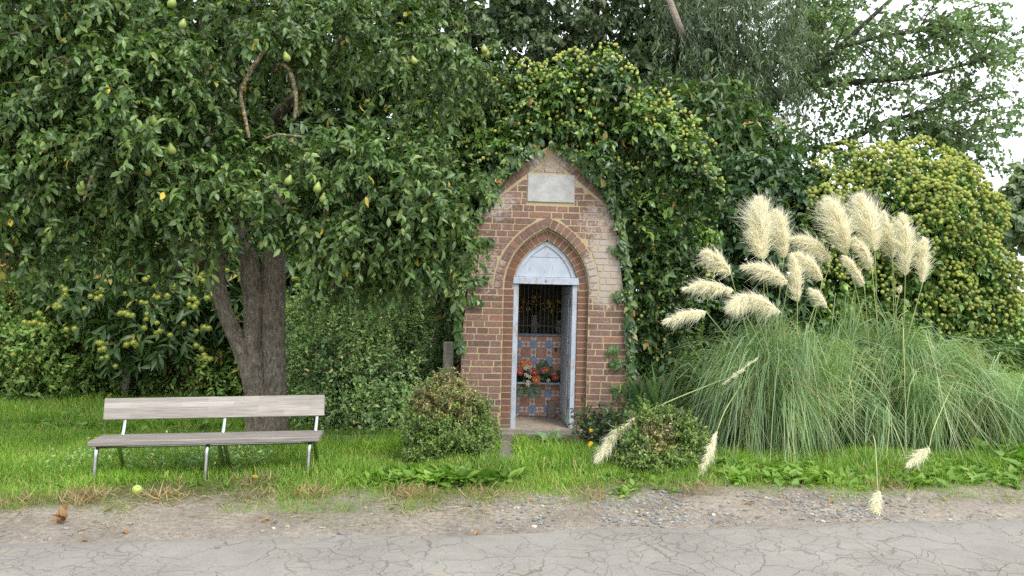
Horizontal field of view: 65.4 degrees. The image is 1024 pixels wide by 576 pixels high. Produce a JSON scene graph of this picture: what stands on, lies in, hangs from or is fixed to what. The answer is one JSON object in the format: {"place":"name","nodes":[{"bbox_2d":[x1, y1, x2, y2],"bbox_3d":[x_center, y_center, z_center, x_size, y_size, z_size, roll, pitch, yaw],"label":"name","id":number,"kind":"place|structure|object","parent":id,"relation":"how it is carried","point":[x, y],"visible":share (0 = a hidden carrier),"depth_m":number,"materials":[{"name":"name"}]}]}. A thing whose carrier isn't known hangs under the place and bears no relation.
{"place":"outdoors","nodes":[
{"label":"outdoors","id":0,"kind":"place"},
{"bbox_2d":[0,315,458,391],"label":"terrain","id":1,"kind":"structure","parent":0,"point":[227,359],"depth_m":12.22,"materials":[{"name":"green plant"}]},
{"bbox_2d":[0,520,1023,575],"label":"road","id":2,"kind":"structure","parent":0,"point":[952,548],"depth_m":4.78,"materials":[{"name":"grey asphalt"}]},
{"bbox_2d":[0,293,1023,543],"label":"ground","id":3,"kind":"structure","parent":0,"point":[156,521],"depth_m":5.67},
{"bbox_2d":[0,252,33,317],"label":"copper shrub","id":4,"kind":"object","parent":3,"relation":"on","point":[11,296],"visible":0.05,"depth_m":11.93,"materials":[{"name":"green plant"}]},
{"bbox_2d":[51,503,67,522],"bbox_3d":[-3.082,1.534,5.389,0.151,0.143,0.134,0,0,0],"label":"dead leaf cluster","id":5,"kind":"object","parent":3,"relation":"on","point":[62,514],"visible":1,"depth_m":5.40,"materials":[{"name":"brown plant"}]},
{"bbox_2d":[0,268,244,404],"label":"bramble thicket","id":6,"kind":"object","parent":3,"relation":"on","point":[35,366],"visible":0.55,"depth_m":10.87,"materials":[{"name":"green plant"}]},
{"bbox_2d":[121,348,133,396],"bbox_3d":[-5.325,1.212,11.084,0.252,0.745,0.121,0,0,18],"label":"leaning post","id":7,"kind":"object","parent":3,"relation":"on","point":[125,385],"visible":0.47,"depth_m":11.06,"materials":[{"name":"brown wood"}]},
{"bbox_2d":[0,0,266,311],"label":"broadleaf tree","id":8,"kind":"object","parent":3,"relation":"on","point":[8,194],"visible":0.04,"depth_m":13.46,"materials":[{"name":"green plant"}]},
{"bbox_2d":[132,485,142,494],"bbox_3d":[-2.815,1.514,5.990,0.076,0.078,0.075,17,29,0],"label":"apple","id":9,"kind":"object","parent":3,"relation":"on","point":[136,489],"visible":0.78,"depth_m":5.97,"materials":[{"name":"food"}]},
{"bbox_2d":[46,429,294,470],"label":"undergrowth","id":10,"kind":"object","parent":3,"relation":"on","point":[233,456],"visible":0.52,"depth_m":6.90,"materials":[{"name":"green plant"}]},
{"bbox_2d":[87,395,324,480],"bbox_3d":[-2.501,1.266,6.633,1.808,0.678,0.450,0,0,-7],"label":"park bench","id":11,"kind":"object","parent":3,"relation":"on","point":[127,409],"visible":0.9,"depth_m":6.71,"materials":[{"name":"grey wood"}]},
{"bbox_2d":[189,515,267,521],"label":"straw stalk","id":12,"kind":"object","parent":3,"relation":"on","point":[227,515],"visible":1,"depth_m":5.49,"materials":[{"name":"beige plant"}]},
{"bbox_2d":[8,18,469,382],"bbox_3d":[-3.612,-1.278,11.426,6.809,5.873,3.230,0,0,0],"label":"chestnut tree","id":13,"kind":"object","parent":3,"relation":"on","point":[192,316],"visible":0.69,"depth_m":10.51,"materials":[{"name":"green plant"}]},
{"bbox_2d":[0,0,515,431],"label":"pear tree","id":14,"kind":"object","parent":3,"relation":"on","point":[147,62],"visible":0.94,"depth_m":6.88,"materials":[{"name":"green plant"}]},
{"bbox_2d":[5,0,513,232],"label":"broadleaf tree","id":15,"kind":"object","parent":3,"relation":"on","point":[473,4],"visible":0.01,"depth_m":17.84,"materials":[{"name":"green plant"}]},
{"bbox_2d":[121,0,500,319],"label":"broadleaf tree","id":16,"kind":"object","parent":3,"relation":"on","point":[334,113],"visible":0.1,"depth_m":12.69,"materials":[{"name":"green plant"}]},
{"bbox_2d":[242,268,459,433],"bbox_3d":[-1.813,0.579,9.229,2.967,2.098,2.577,0,0,0],"label":"briar shrub","id":17,"kind":"object","parent":3,"relation":"on","point":[386,375],"visible":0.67,"depth_m":8.77,"materials":[{"name":"green plant"}]},
{"bbox_2d":[325,435,396,439],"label":"edging kerb","id":18,"kind":"structure","parent":3,"relation":"on","point":[356,435],"depth_m":8.05,"materials":[{"name":"concrete"}]},
{"bbox_2d":[328,461,534,489],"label":"broadleaf weeds","id":19,"kind":"object","parent":3,"relation":"on","point":[442,474],"visible":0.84,"depth_m":6.31,"materials":[{"name":"green plant"}]},
{"bbox_2d":[443,341,453,387],"bbox_3d":[-0.664,1.104,8.250,0.112,1.100,0.112,1,0,0],"label":"concrete post","id":20,"kind":"object","parent":3,"relation":"on","point":[448,356],"visible":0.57,"depth_m":8.20,"materials":[{"name":"grey concrete"}]},
{"bbox_2d":[394,366,505,465],"bbox_3d":[-0.553,1.168,7.188,0.997,0.922,1.063,0,0,0],"label":"box bush","id":21,"kind":"object","parent":3,"relation":"on","point":[443,418],"visible":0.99,"depth_m":7.00,"materials":[{"name":"green plant"}]},
{"bbox_2d":[498,440,512,461],"bbox_3d":[-0.070,1.581,7.475,0.150,0.098,1.150,0,0,-2],"label":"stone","id":22,"kind":"object","parent":3,"relation":"on","point":[506,446],"visible":0.28,"depth_m":7.56,"materials":[{"name":"stone"}]},
{"bbox_2d":[0,486,1019,541],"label":"gravel","id":23,"kind":"structure","parent":3,"relation":"on","point":[660,521],"depth_m":5.68,"materials":[{"name":"grey gravel"}]},
{"bbox_2d":[0,366,1023,530],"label":"grass","id":24,"kind":"structure","parent":3,"relation":"on","point":[527,453],"depth_m":6.76,"materials":[{"name":"green plant"}]},
{"bbox_2d":[0,453,1023,531],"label":"dry grass","id":25,"kind":"structure","parent":3,"relation":"on","point":[86,494],"depth_m":5.93,"materials":[{"name":"plant"}]},
{"bbox_2d":[2,392,1023,497],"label":"weeds","id":26,"kind":"object","parent":3,"relation":"on","point":[1012,451],"visible":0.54,"depth_m":6.56,"materials":[{"name":"green plant"}]},
{"bbox_2d":[458,147,625,441],"bbox_3d":[0.297,0.111,8.896,1.720,3.120,1.710,2,0,-5],"label":"brick shrine","id":27,"kind":"object","parent":3,"relation":"on","point":[546,227],"visible":0.87,"depth_m":8.24,"materials":[{"name":"brick"}]},
{"bbox_2d":[516,359,559,399],"bbox_3d":[0.192,0.986,8.910,0.821,0.516,0.257,0,0,-5],"label":"flower arrangement","id":28,"kind":"object","parent":27,"relation":"on","point":[545,372],"visible":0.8,"depth_m":8.84,"materials":[{"name":"plant"}]},
{"bbox_2d":[391,41,728,411],"bbox_3d":[0.544,-0.625,9.242,3.854,4.100,2.943,0,0,0],"label":"ivy","id":29,"kind":"object","parent":27,"relation":"attached to","point":[596,122],"visible":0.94,"depth_m":8.26,"materials":[{"name":"green plant"}]},
{"bbox_2d":[554,286,571,425],"bbox_3d":[0.555,0.717,8.659,0.109,1.470,0.632,2,0,-5],"label":"door","id":30,"kind":"structure","parent":27,"relation":"in","point":[564,349],"depth_m":8.59,"materials":[{"name":"blue paint"}]},
{"bbox_2d":[532,429,563,442],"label":"step weed","id":31,"kind":"object","parent":3,"relation":"on","point":[543,436],"visible":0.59,"depth_m":7.95,"materials":[{"name":"green plant"}]},
{"bbox_2d":[565,396,637,445],"bbox_3d":[0.860,1.291,7.655,0.714,0.537,0.735,0,0,0],"label":"hypericum shrub","id":32,"kind":"object","parent":3,"relation":"on","point":[593,427],"visible":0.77,"depth_m":7.61,"materials":[{"name":"green plant"}]},
{"bbox_2d":[424,0,790,224],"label":"fine leaved tree","id":33,"kind":"object","parent":3,"relation":"on","point":[524,22],"visible":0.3,"depth_m":13.17,"materials":[{"name":"green plant"}]},
{"bbox_2d":[603,393,716,479],"bbox_3d":[1.285,1.284,6.873,1.004,0.732,0.904,0,0,0],"label":"box bush","id":34,"kind":"object","parent":3,"relation":"on","point":[666,440],"visible":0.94,"depth_m":6.75,"materials":[{"name":"green plant"}]},
{"bbox_2d":[598,362,728,433],"bbox_3d":[1.521,1.145,8.223,1.365,0.818,1.066,0,0,-10],"label":"iris clump","id":35,"kind":"object","parent":3,"relation":"on","point":[656,382],"visible":0.44,"depth_m":8.09,"materials":[{"name":"green plant"}]},
{"bbox_2d":[661,304,715,415],"bbox_3d":[1.953,0.842,9.088,0.647,1.395,0.721,0,0,32],"label":"feathery plant","id":36,"kind":"object","parent":3,"relation":"on","point":[691,373],"visible":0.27,"depth_m":8.96,"materials":[{"name":"green plant"}]},
{"bbox_2d":[666,0,736,330],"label":"birch tree","id":37,"kind":"object","parent":3,"relation":"on","point":[674,15],"visible":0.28,"depth_m":12.23,"materials":[{"name":"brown plant"}]},
{"bbox_2d":[630,57,814,224],"bbox_3d":[2.941,-0.781,11.392,2.796,4.886,2.116,0,0,0],"label":"chestnut sapling","id":38,"kind":"object","parent":3,"relation":"on","point":[732,132],"visible":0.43,"depth_m":10.97,"materials":[{"name":"green plant"}]},
{"bbox_2d":[612,0,834,319],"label":"willow tree","id":39,"kind":"object","parent":3,"relation":"on","point":[744,30],"visible":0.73,"depth_m":12.47,"materials":[{"name":"green plant"}]},
{"bbox_2d":[666,137,853,419],"bbox_3d":[2.941,-0.143,9.724,2.486,3.498,1.956,0,0,0],"label":"heart leaved shrub","id":40,"kind":"object","parent":3,"relation":"on","point":[741,183],"visible":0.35,"depth_m":9.43,"materials":[{"name":"green plant"}]},
{"bbox_2d":[592,188,1023,516],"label":"pampas grass","id":41,"kind":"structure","parent":3,"relation":"on","point":[781,395],"depth_m":7.62,"materials":[{"name":"green plant"}]},
{"bbox_2d":[694,0,1023,328],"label":"poplar tree","id":42,"kind":"object","parent":3,"relation":"on","point":[948,29],"visible":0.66,"depth_m":12.66,"materials":[{"name":"green plant"}]},
{"bbox_2d":[785,134,1023,388],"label":"ivy bush","id":43,"kind":"object","parent":3,"relation":"on","point":[974,284],"visible":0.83,"depth_m":9.41,"materials":[{"name":"green plant"}]},
{"bbox_2d":[977,306,1023,372],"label":"hedge bush","id":44,"kind":"object","parent":3,"relation":"on","point":[1016,350],"visible":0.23,"depth_m":14.73,"materials":[{"name":"green plant"}]},
{"bbox_2d":[984,158,1023,260],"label":"tree","id":45,"kind":"object","parent":3,"relation":"on","point":[1013,192],"visible":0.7,"depth_m":31.05,"materials":[{"name":"green plant"}]},
{"bbox_2d":[520,295,546,331],"bbox_3d":[0.244,0.299,9.399,0.358,0.442,0.378,0,0,0],"label":"flower vase","id":46,"kind":"object","parent":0,"point":[526,304],"visible":0.78,"depth_m":9.37,"materials":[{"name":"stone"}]},
{"bbox_2d":[547,400,554,417],"bbox_3d":[0.435,1.361,8.952,0.084,0.195,0.060,2,0,-5],"label":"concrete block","id":47,"kind":"object","parent":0,"point":[550,408],"depth_m":8.92,"materials":[{"name":"grey concrete"}]},
{"bbox_2d":[543,300,560,332],"bbox_3d":[0.576,0.329,9.320,0.406,0.396,0.351,0,0,-39],"label":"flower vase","id":48,"kind":"object","parent":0,"point":[558,315],"visible":0.38,"depth_m":9.30,"materials":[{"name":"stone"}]},
{"bbox_2d":[95,0,1023,291],"label":"sky","id":49,"kind":"structure","parent":0,"point":[1016,145],"materials":[{"name":"white"}]}
]}

